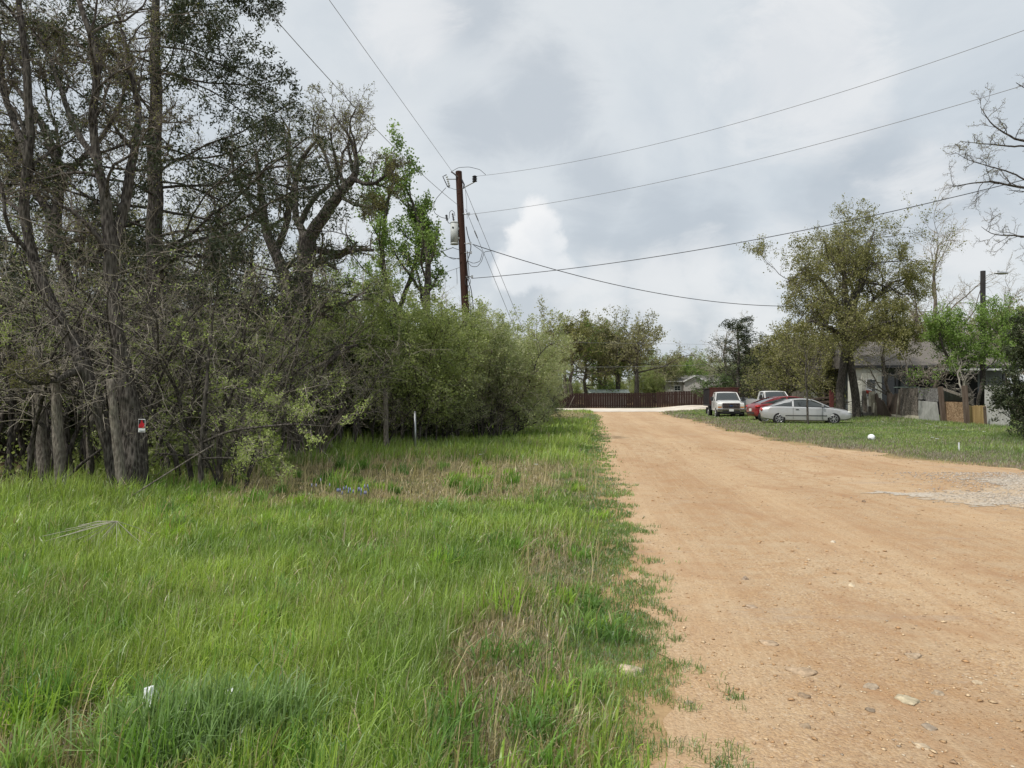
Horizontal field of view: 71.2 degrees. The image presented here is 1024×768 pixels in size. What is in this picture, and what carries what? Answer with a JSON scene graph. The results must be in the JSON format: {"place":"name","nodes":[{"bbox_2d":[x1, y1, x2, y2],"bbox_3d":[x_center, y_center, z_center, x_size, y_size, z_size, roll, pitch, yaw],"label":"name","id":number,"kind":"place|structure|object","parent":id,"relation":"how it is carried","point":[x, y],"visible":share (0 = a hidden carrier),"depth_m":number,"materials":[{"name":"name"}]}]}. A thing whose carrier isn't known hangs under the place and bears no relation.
{"place":"outdoors","nodes":[
{"label":"outdoors","id":0,"kind":"place"},
{"bbox_2d":[56,655,365,767],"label":"coarse grass","id":1,"kind":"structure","parent":0,"point":[220,716],"depth_m":3.14,"materials":[{"name":"green plant"}]},
{"bbox_2d":[0,407,690,767],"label":"tall grass","id":2,"kind":"structure","parent":0,"point":[436,613],"depth_m":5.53,"materials":[{"name":"green plant"}]},
{"bbox_2d":[0,398,1023,767],"bbox_3d":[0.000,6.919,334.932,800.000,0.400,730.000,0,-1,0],"label":"ground","id":3,"kind":"structure","parent":0,"point":[662,710],"depth_m":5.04,"materials":[{"name":"green plant"}]},
{"bbox_2d":[2,263,59,449],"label":"cedar tree","id":4,"kind":"object","parent":3,"relation":"on","point":[15,289],"visible":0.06,"depth_m":19.77,"materials":[{"name":"green plant"}]},
{"bbox_2d":[0,295,74,458],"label":"cedar tree","id":5,"kind":"object","parent":3,"relation":"on","point":[6,427],"visible":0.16,"depth_m":16.95,"materials":[{"name":"green plant"}]},
{"bbox_2d":[28,346,52,488],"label":"tree trunk","id":6,"kind":"object","parent":3,"relation":"on","point":[43,462],"visible":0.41,"depth_m":12.31,"materials":[{"name":"grey plant"}]},
{"bbox_2d":[0,291,81,460],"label":"young tree","id":7,"kind":"object","parent":3,"relation":"on","point":[10,398],"visible":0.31,"depth_m":13.20,"materials":[{"name":"green plant"}]},
{"bbox_2d":[0,120,88,330],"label":"oak tree","id":8,"kind":"object","parent":3,"relation":"on","point":[2,220],"visible":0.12,"depth_m":24.02,"materials":[{"name":"green plant"}]},
{"bbox_2d":[0,319,101,460],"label":"shrub","id":9,"kind":"object","parent":3,"relation":"on","point":[16,448],"visible":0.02,"depth_m":17.67,"materials":[{"name":"green plant"}]},
{"bbox_2d":[49,369,66,485],"bbox_3d":[-7.224,0.821,11.389,0.291,2.115,0.205,0,-1,0],"label":"wooden post","id":10,"kind":"object","parent":3,"relation":"on","point":[59,451],"visible":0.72,"depth_m":11.33,"materials":[{"name":"grey wood"}]},
{"bbox_2d":[0,0,136,485],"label":"oak tree","id":11,"kind":"object","parent":3,"relation":"on","point":[28,245],"visible":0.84,"depth_m":11.59,"materials":[{"name":"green plant"}]},
{"bbox_2d":[0,160,143,309],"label":"oak tree","id":12,"kind":"object","parent":3,"relation":"on","point":[34,231],"visible":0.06,"depth_m":29.69,"materials":[{"name":"green plant"}]},
{"bbox_2d":[0,0,165,462],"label":"oak tree","id":13,"kind":"object","parent":3,"relation":"on","point":[54,208],"visible":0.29,"depth_m":15.02,"materials":[{"name":"brown plant"}]},
{"bbox_2d":[45,521,154,546],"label":"dead weed","id":14,"kind":"object","parent":3,"relation":"on","point":[112,522],"visible":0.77,"depth_m":7.18,"materials":[{"name":"plant"}]},
{"bbox_2d":[0,203,206,461],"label":"cedar tree","id":15,"kind":"object","parent":3,"relation":"on","point":[140,231],"visible":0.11,"depth_m":18.72,"materials":[{"name":"brown plant"}]},
{"bbox_2d":[0,0,213,488],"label":"oak tree","id":16,"kind":"object","parent":3,"relation":"on","point":[136,455],"visible":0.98,"depth_m":11.60,"materials":[{"name":"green plant"}]},
{"bbox_2d":[0,208,222,479],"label":"bare shrub","id":17,"kind":"object","parent":3,"relation":"on","point":[2,418],"visible":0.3,"depth_m":13.78,"materials":[{"name":"brown plant"}]},
{"bbox_2d":[106,378,127,486],"bbox_3d":[-6.173,0.893,11.185,0.351,1.966,0.154,0,-1,0],"label":"wooden post","id":18,"kind":"object","parent":3,"relation":"on","point":[118,452],"visible":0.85,"depth_m":11.14,"materials":[{"name":"grey wood"}]},
{"bbox_2d":[39,175,201,332],"bbox_3d":[-13.845,-2.920,24.966,6.684,10.088,5.359,-1,-1,29],"label":"oak tree","id":19,"kind":"object","parent":3,"relation":"on","point":[139,215],"visible":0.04,"depth_m":24.35,"materials":[{"name":"green plant"}]},
{"bbox_2d":[0,214,267,486],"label":"bare shrub","id":20,"kind":"object","parent":3,"relation":"on","point":[31,451],"visible":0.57,"depth_m":12.77,"materials":[{"name":"brown plant"}]},
{"bbox_2d":[0,186,308,475],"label":"bare shrub","id":21,"kind":"object","parent":3,"relation":"on","point":[21,440],"visible":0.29,"depth_m":13.89,"materials":[{"name":"brown plant"}]},
{"bbox_2d":[0,195,313,483],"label":"bare shrub","id":22,"kind":"object","parent":3,"relation":"on","point":[47,410],"visible":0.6,"depth_m":12.04,"materials":[{"name":"brown plant"}]},
{"bbox_2d":[94,328,220,478],"bbox_3d":[-6.560,0.393,13.400,1.615,2.958,2.146,-1,-1,41],"label":"young tree","id":23,"kind":"object","parent":3,"relation":"on","point":[159,398],"visible":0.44,"depth_m":13.41,"materials":[{"name":"green plant"}]},
{"bbox_2d":[109,186,271,317],"bbox_3d":[-16.515,-4.124,36.230,8.541,12.891,6.847,0,-1,-6],"label":"oak tree","id":24,"kind":"object","parent":3,"relation":"on","point":[169,227],"visible":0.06,"depth_m":36.45,"materials":[{"name":"green plant"}]},
{"bbox_2d":[0,0,388,463],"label":"cedar tree","id":25,"kind":"object","parent":3,"relation":"on","point":[155,226],"visible":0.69,"depth_m":15.26,"materials":[{"name":"green plant"}]},
{"bbox_2d":[120,128,277,327],"bbox_3d":[-11.660,-3.440,27.129,7.427,11.209,5.954,0,-1,25],"label":"oak tree","id":26,"kind":"object","parent":3,"relation":"on","point":[193,225],"visible":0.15,"depth_m":26.92,"materials":[{"name":"green plant"}]},
{"bbox_2d":[0,412,411,485],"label":"undergrowth","id":27,"kind":"object","parent":3,"relation":"on","point":[180,450],"visible":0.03,"depth_m":14.17,"materials":[{"name":"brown plant"}]},
{"bbox_2d":[164,271,250,419],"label":"cedar tree","id":28,"kind":"object","parent":3,"relation":"on","point":[211,286],"visible":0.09,"depth_m":21.97,"materials":[{"name":"green plant"}]},
{"bbox_2d":[0,237,423,482],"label":"bare shrub","id":29,"kind":"object","parent":3,"relation":"on","point":[219,441],"visible":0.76,"depth_m":12.70,"materials":[{"name":"brown plant"}]},
{"bbox_2d":[0,183,443,471],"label":"bare shrub","id":30,"kind":"object","parent":3,"relation":"on","point":[196,385],"visible":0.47,"depth_m":13.67,"materials":[{"name":"brown plant"}]},
{"bbox_2d":[121,374,333,488],"bbox_3d":[-4.839,0.865,12.414,3.479,2.393,3.351,0,-1,-11],"label":"bare shrub","id":31,"kind":"object","parent":3,"relation":"on","point":[216,476],"visible":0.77,"depth_m":12.27,"materials":[{"name":"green plant"}]},
{"bbox_2d":[86,315,372,483],"bbox_3d":[-4.568,0.389,12.077,4.921,3.096,2.039,0,-1,20],"label":"young tree","id":32,"kind":"object","parent":3,"relation":"on","point":[243,457],"visible":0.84,"depth_m":11.84,"materials":[{"name":"green plant"}]},
{"bbox_2d":[194,320,275,452],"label":"young tree","id":33,"kind":"object","parent":3,"relation":"on","point":[242,397],"visible":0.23,"depth_m":15.03,"materials":[{"name":"green plant"}]},
{"bbox_2d":[164,286,315,442],"bbox_3d":[-7.688,-0.265,19.074,4.071,4.515,4.820,1,-1,-33],"label":"shrub","id":34,"kind":"object","parent":3,"relation":"on","point":[212,409],"visible":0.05,"depth_m":18.28,"materials":[{"name":"green plant"}]},
{"bbox_2d":[68,245,422,463],"bbox_3d":[-5.602,-0.340,16.567,7.579,5.412,7.869,0,-1,-9],"label":"bare shrub","id":35,"kind":"object","parent":3,"relation":"on","point":[299,436],"visible":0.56,"depth_m":16.20,"materials":[{"name":"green plant"}]},
{"bbox_2d":[205,188,296,296],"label":"oak tree","id":36,"kind":"object","parent":3,"relation":"on","point":[252,267],"visible":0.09,"depth_m":33.15,"materials":[{"name":"green plant"}]},
{"bbox_2d":[177,109,356,418],"bbox_3d":[-6.967,-3.250,20.894,4.948,10.426,3.456,1,-1,-37],"label":"oak tree","id":37,"kind":"object","parent":3,"relation":"on","point":[306,155],"visible":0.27,"depth_m":21.00,"materials":[{"name":"brown plant"}]},
{"bbox_2d":[222,289,352,435],"bbox_3d":[-7.637,-0.538,22.014,5.508,5.160,4.652,0,-1,-6],"label":"shrub","id":38,"kind":"object","parent":3,"relation":"on","point":[308,358],"depth_m":21.88,"materials":[{"name":"green plant"}]},
{"bbox_2d":[244,290,357,455],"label":"young tree","id":39,"kind":"object","parent":3,"relation":"on","point":[298,343],"visible":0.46,"depth_m":17.02,"materials":[{"name":"green plant"}]},
{"bbox_2d":[10,442,604,767],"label":"dry grass","id":40,"kind":"structure","parent":3,"relation":"on","point":[390,471],"depth_m":11.51,"materials":[{"name":"beige plant"}]},
{"bbox_2d":[263,389,362,456],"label":"bare shrub","id":41,"kind":"object","parent":3,"relation":"on","point":[321,432],"visible":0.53,"depth_m":17.44,"materials":[{"name":"brown plant"}]},
{"bbox_2d":[247,320,382,434],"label":"shrub","id":42,"kind":"object","parent":3,"relation":"on","point":[348,391],"visible":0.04,"depth_m":23.08,"materials":[{"name":"green plant"}]},
{"bbox_2d":[231,79,410,447],"bbox_3d":[-5.410,-3.487,20.299,6.656,10.958,3.957,0,-1,21],"label":"oak tree","id":43,"kind":"object","parent":3,"relation":"on","point":[391,166],"visible":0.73,"depth_m":19.83,"materials":[{"name":"brown plant"}]},
{"bbox_2d":[235,255,429,430],"bbox_3d":[-6.102,-1.501,25.976,7.712,7.224,6.514,0,-1,18],"label":"shrub","id":44,"kind":"object","parent":3,"relation":"on","point":[355,307],"visible":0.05,"depth_m":24.76,"materials":[{"name":"green plant"}]},
{"bbox_2d":[240,318,435,444],"bbox_3d":[-5.125,-0.022,20.238,6.086,4.077,5.133,0,-1,-15],"label":"bare shrub","id":45,"kind":"object","parent":3,"relation":"on","point":[355,429],"visible":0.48,"depth_m":20.39,"materials":[{"name":"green plant"}]},
{"bbox_2d":[296,319,392,439],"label":"young tree","id":46,"kind":"object","parent":3,"relation":"on","point":[340,373],"visible":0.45,"depth_m":20.58,"materials":[{"name":"green plant"}]},
{"bbox_2d":[313,322,436,437],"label":"shrub","id":47,"kind":"object","parent":3,"relation":"on","point":[352,360],"visible":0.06,"depth_m":23.65,"materials":[{"name":"green plant"}]},
{"bbox_2d":[383,388,388,446],"bbox_3d":[-3.730,1.076,21.189,0.190,1.933,0.177,0,-1,0],"label":"wooden post","id":48,"kind":"object","parent":3,"relation":"on","point":[385,427],"visible":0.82,"depth_m":21.13,"materials":[{"name":"grey wood"}]},
{"bbox_2d":[314,347,458,444],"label":"bare shrub","id":49,"kind":"object","parent":3,"relation":"on","point":[391,419],"visible":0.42,"depth_m":21.58,"materials":[{"name":"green plant"}]},
{"bbox_2d":[326,118,450,426],"bbox_3d":[-4.795,-4.127,27.111,4.684,11.499,3.315,0,-1,13],"label":"elm tree","id":50,"kind":"object","parent":3,"relation":"on","point":[426,238],"visible":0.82,"depth_m":26.97,"materials":[{"name":"green plant"}]},
{"bbox_2d":[323,246,492,441],"bbox_3d":[-3.493,-1.154,23.627,5.816,6.450,6.885,0,-1,0],"label":"shrub","id":51,"kind":"object","parent":3,"relation":"on","point":[431,328],"visible":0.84,"depth_m":22.28,"materials":[{"name":"green plant"}]},
{"bbox_2d":[388,332,506,438],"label":"shrub","id":52,"kind":"object","parent":3,"relation":"on","point":[449,427],"visible":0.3,"depth_m":24.91,"materials":[{"name":"green plant"}]},
{"bbox_2d":[417,301,526,431],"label":"shrub","id":53,"kind":"object","parent":3,"relation":"on","point":[514,330],"visible":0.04,"depth_m":30.52,"materials":[{"name":"green plant"}]},
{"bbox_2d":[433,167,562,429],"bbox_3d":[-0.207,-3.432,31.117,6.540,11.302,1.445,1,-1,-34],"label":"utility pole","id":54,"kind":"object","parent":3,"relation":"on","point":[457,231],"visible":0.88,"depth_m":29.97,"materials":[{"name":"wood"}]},
{"bbox_2d":[471,180,1022,278],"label":"overhead wire","id":55,"kind":"object","parent":54,"relation":"attached to","point":[756,239],"visible":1,"depth_m":25.23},
{"bbox_2d":[475,85,1023,213],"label":"overhead wire","id":56,"kind":"object","parent":54,"relation":"attached to","point":[773,155],"visible":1,"depth_m":21.89,"materials":[{"name":"metal"}]},
{"bbox_2d":[482,30,1023,175],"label":"overhead wire","id":57,"kind":"object","parent":54,"relation":"attached to","point":[780,110],"visible":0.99,"depth_m":20.93,"materials":[{"name":"metal"}]},
{"bbox_2d":[460,370,543,437],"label":"bare shrub","id":58,"kind":"object","parent":3,"relation":"on","point":[496,424],"visible":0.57,"depth_m":25.54,"materials":[{"name":"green plant"}]},
{"bbox_2d":[443,295,586,436],"bbox_3d":[-0.345,-0.560,27.072,6.136,5.394,5.350,0,-1,-13],"label":"shrub","id":59,"kind":"object","parent":3,"relation":"on","point":[527,366],"visible":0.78,"depth_m":26.26,"materials":[{"name":"green plant"}]},
{"bbox_2d":[508,333,573,421],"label":"shrub","id":60,"kind":"object","parent":3,"relation":"on","point":[556,368],"visible":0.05,"depth_m":35.72,"materials":[{"name":"green plant"}]},
{"bbox_2d":[513,296,622,406],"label":"oak tree","id":61,"kind":"object","parent":3,"relation":"on","point":[586,333],"visible":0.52,"depth_m":98.78,"materials":[{"name":"green plant"}]},
{"bbox_2d":[556,317,632,406],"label":"elm tree","id":62,"kind":"object","parent":3,"relation":"on","point":[603,385],"visible":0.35,"depth_m":103.53,"materials":[{"name":"green plant"}]},
{"bbox_2d":[558,392,655,407],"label":"board fence","id":63,"kind":"object","parent":3,"relation":"on","point":[605,400],"visible":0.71,"depth_m":92.97,"materials":[{"name":"brown wood"}]},
{"bbox_2d":[565,305,654,389],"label":"oak tree","id":64,"kind":"object","parent":3,"relation":"on","point":[624,324],"visible":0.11,"depth_m":107.66,"materials":[{"name":"green plant"}]},
{"bbox_2d":[574,308,658,388],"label":"oak tree","id":65,"kind":"object","parent":3,"relation":"on","point":[609,349],"visible":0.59,"depth_m":102.57,"materials":[{"name":"green plant"}]},
{"bbox_2d":[624,364,670,393],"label":"shrub","id":66,"kind":"object","parent":3,"relation":"on","point":[649,385],"visible":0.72,"depth_m":114.74,"materials":[{"name":"green plant"}]},
{"bbox_2d":[600,305,706,392],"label":"oak tree","id":67,"kind":"object","parent":3,"relation":"on","point":[637,349],"visible":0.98,"depth_m":100.12,"materials":[{"name":"green plant"}]},
{"bbox_2d":[641,350,685,391],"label":"oak tree","id":68,"kind":"object","parent":3,"relation":"on","point":[669,367],"visible":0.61,"depth_m":117.48,"materials":[{"name":"green plant"}]},
{"bbox_2d":[658,375,728,402],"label":"house","id":69,"kind":"structure","parent":3,"relation":"on","point":[683,384],"depth_m":117.97,"materials":[{"name":"grey"}]},
{"bbox_2d":[689,373,736,398],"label":"juniper tree","id":70,"kind":"object","parent":3,"relation":"on","point":[726,382],"visible":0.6,"depth_m":79.97,"materials":[{"name":"green plant"}]},
{"bbox_2d":[656,388,771,407],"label":"board fence","id":71,"kind":"object","parent":3,"relation":"on","point":[689,397],"visible":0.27,"depth_m":91.20,"materials":[{"name":"brown wood"}]},
{"bbox_2d":[676,311,760,386],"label":"bare tree","id":72,"kind":"object","parent":3,"relation":"on","point":[732,336],"visible":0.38,"depth_m":100.05,"materials":[{"name":"brown plant"}]},
{"bbox_2d":[703,387,745,416],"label":"parked truck","id":73,"kind":"object","parent":3,"relation":"on","point":[722,400],"visible":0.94,"depth_m":52.60,"materials":[{"name":"white paint"}]},
{"bbox_2d":[684,315,769,397],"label":"cedar tree","id":74,"kind":"object","parent":3,"relation":"on","point":[744,337],"visible":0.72,"depth_m":83.81,"materials":[{"name":"green plant"}]},
{"bbox_2d":[712,346,773,397],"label":"cedar tree","id":75,"kind":"object","parent":3,"relation":"on","point":[746,348],"visible":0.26,"depth_m":83.76,"materials":[{"name":"green plant"}]},
{"bbox_2d":[742,340,796,395],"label":"oak tree","id":76,"kind":"object","parent":3,"relation":"on","point":[761,371],"visible":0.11,"depth_m":62.76,"materials":[{"name":"green plant"}]},
{"bbox_2d":[746,396,801,418],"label":"parked car","id":77,"kind":"object","parent":3,"relation":"on","point":[753,409],"visible":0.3,"depth_m":41.34,"materials":[{"name":"red paint"}]},
{"bbox_2d":[739,315,825,407],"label":"oak tree","id":78,"kind":"object","parent":3,"relation":"on","point":[786,387],"visible":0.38,"depth_m":56.62,"materials":[{"name":"green plant"}]},
{"bbox_2d":[760,398,851,423],"bbox_3d":[15.136,1.403,36.980,4.381,1.329,1.973,0,-1,17],"label":"parked car","id":79,"kind":"object","parent":3,"relation":"on","point":[784,410],"visible":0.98,"depth_m":36.31,"materials":[{"name":"silver metal"}]},
{"bbox_2d":[782,317,831,423],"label":"sapling","id":80,"kind":"object","parent":3,"relation":"on","point":[807,409],"visible":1,"depth_m":34.95,"materials":[{"name":"green plant"}]},
{"bbox_2d":[767,328,858,407],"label":"oak tree","id":81,"kind":"object","parent":3,"relation":"on","point":[826,384],"visible":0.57,"depth_m":51.14,"materials":[{"name":"green plant"}]},
{"bbox_2d":[736,190,967,417],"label":"oak tree","id":82,"kind":"object","parent":3,"relation":"on","point":[848,313],"visible":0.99,"depth_m":41.38,"materials":[{"name":"green plant"}]},
{"bbox_2d":[854,312,909,394],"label":"bare tree","id":83,"kind":"object","parent":3,"relation":"on","point":[882,357],"visible":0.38,"depth_m":45.59,"materials":[{"name":"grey plant"}]},
{"bbox_2d":[889,414,907,417],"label":"scrap sheet","id":84,"kind":"object","parent":3,"relation":"on","point":[898,416],"visible":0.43,"depth_m":42.19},
{"bbox_2d":[900,388,917,415],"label":"scrap sheet","id":85,"kind":"object","parent":84,"relation":"on","point":[908,401],"visible":1,"depth_m":40.78,"materials":[{"name":"grey wood"}]},
{"bbox_2d":[801,342,1017,415],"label":"house","id":86,"kind":"structure","parent":3,"relation":"on","point":[892,381],"depth_m":49.15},
{"bbox_2d":[911,374,977,413],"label":"dark doorway","id":87,"kind":"structure","parent":86,"relation":"in","point":[974,384],"depth_m":49.16,"materials":[{"name":"black"}]},
{"bbox_2d":[874,351,947,388],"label":"bare tree","id":88,"kind":"object","parent":3,"relation":"on","point":[913,383],"visible":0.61,"depth_m":43.08,"materials":[{"name":"grey plant"}]},
{"bbox_2d":[918,401,939,420],"bbox_3d":[22.250,1.509,38.136,0.180,1.236,2.548,0,-1,11],"label":"scrap sheet","id":89,"kind":"object","parent":3,"relation":"on","point":[927,410],"visible":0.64,"depth_m":37.99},
{"bbox_2d":[897,348,964,401],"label":"bare tree","id":90,"kind":"object","parent":3,"relation":"on","point":[935,385],"visible":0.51,"depth_m":42.17,"materials":[{"name":"grey plant"}]},
{"bbox_2d":[877,180,1002,347],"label":"bare tree","id":91,"kind":"object","parent":3,"relation":"on","point":[934,281],"visible":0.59,"depth_m":55.61,"materials":[{"name":"brown plant"}]},
{"bbox_2d":[945,402,963,423],"bbox_3d":[21.952,1.483,35.447,0.043,1.200,2.397,0,-1,7],"label":"scrap sheet","id":92,"kind":"object","parent":3,"relation":"on","point":[954,411],"visible":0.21,"depth_m":35.43,"materials":[{"name":"brown wood"}]},
{"bbox_2d":[903,292,1020,405],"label":"leafy tree","id":93,"kind":"object","parent":3,"relation":"on","point":[942,331],"visible":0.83,"depth_m":37.81,"materials":[{"name":"green plant"}]},
{"bbox_2d":[948,351,979,404],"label":"bare tree","id":94,"kind":"object","parent":3,"relation":"on","point":[964,383],"visible":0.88,"depth_m":35.23,"materials":[{"name":"grey plant"}]},
{"bbox_2d":[935,73,1023,261],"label":"bare tree","id":95,"kind":"object","parent":3,"relation":"on","point":[963,148],"visible":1,"depth_m":20.96,"materials":[{"name":"brown plant"}]},
{"bbox_2d":[980,270,1007,405],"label":"street lamp","id":96,"kind":"object","parent":3,"relation":"on","point":[983,275],"visible":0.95,"depth_m":45.96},
{"bbox_2d":[985,386,1009,426],"bbox_3d":[21.823,1.044,32.151,0.051,1.968,1.687,0,-1,1],"label":"scrap sheet","id":97,"kind":"object","parent":3,"relation":"on","point":[1004,417],"depth_m":32.36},
{"bbox_2d":[975,293,1023,420],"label":"leafy tree","id":98,"kind":"object","parent":3,"relation":"on","point":[1004,323],"visible":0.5,"depth_m":36.59,"materials":[{"name":"green plant"}]},
{"bbox_2d":[981,309,1023,437],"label":"cedar tree","id":99,"kind":"object","parent":3,"relation":"on","point":[1003,398],"visible":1,"depth_m":23.83,"materials":[{"name":"green plant"}]},
{"bbox_2d":[0,0,1023,393],"label":"sky","id":100,"kind":"structure","parent":0,"point":[495,87],"materials":[{"name":"grey"}]},
{"bbox_2d":[557,405,707,411],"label":"gravel road","id":101,"kind":"structure","parent":0,"point":[684,407],"depth_m":81.52,"materials":[{"name":"white gravel"}]},
{"bbox_2d":[596,411,1023,767],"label":"dirt road","id":102,"kind":"structure","parent":0,"point":[644,429],"depth_m":5.67,"materials":[{"name":"beige soil"}]},
{"bbox_2d":[608,443,1023,767],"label":"road pebbles","id":103,"kind":"object","parent":102,"relation":"on","point":[900,744],"visible":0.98,"depth_m":4.83,"materials":[{"name":"gravel"}]},
{"bbox_2d":[865,472,1023,510],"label":"gravel patch","id":104,"kind":"object","parent":102,"relation":"on","point":[931,495],"visible":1,"depth_m":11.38,"materials":[{"name":"beige gravel"}]},
{"bbox_2d":[659,409,1023,468],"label":"lawn grass","id":105,"kind":"structure","parent":0,"point":[890,431],"depth_m":26.12,"materials":[{"name":"green plant"}]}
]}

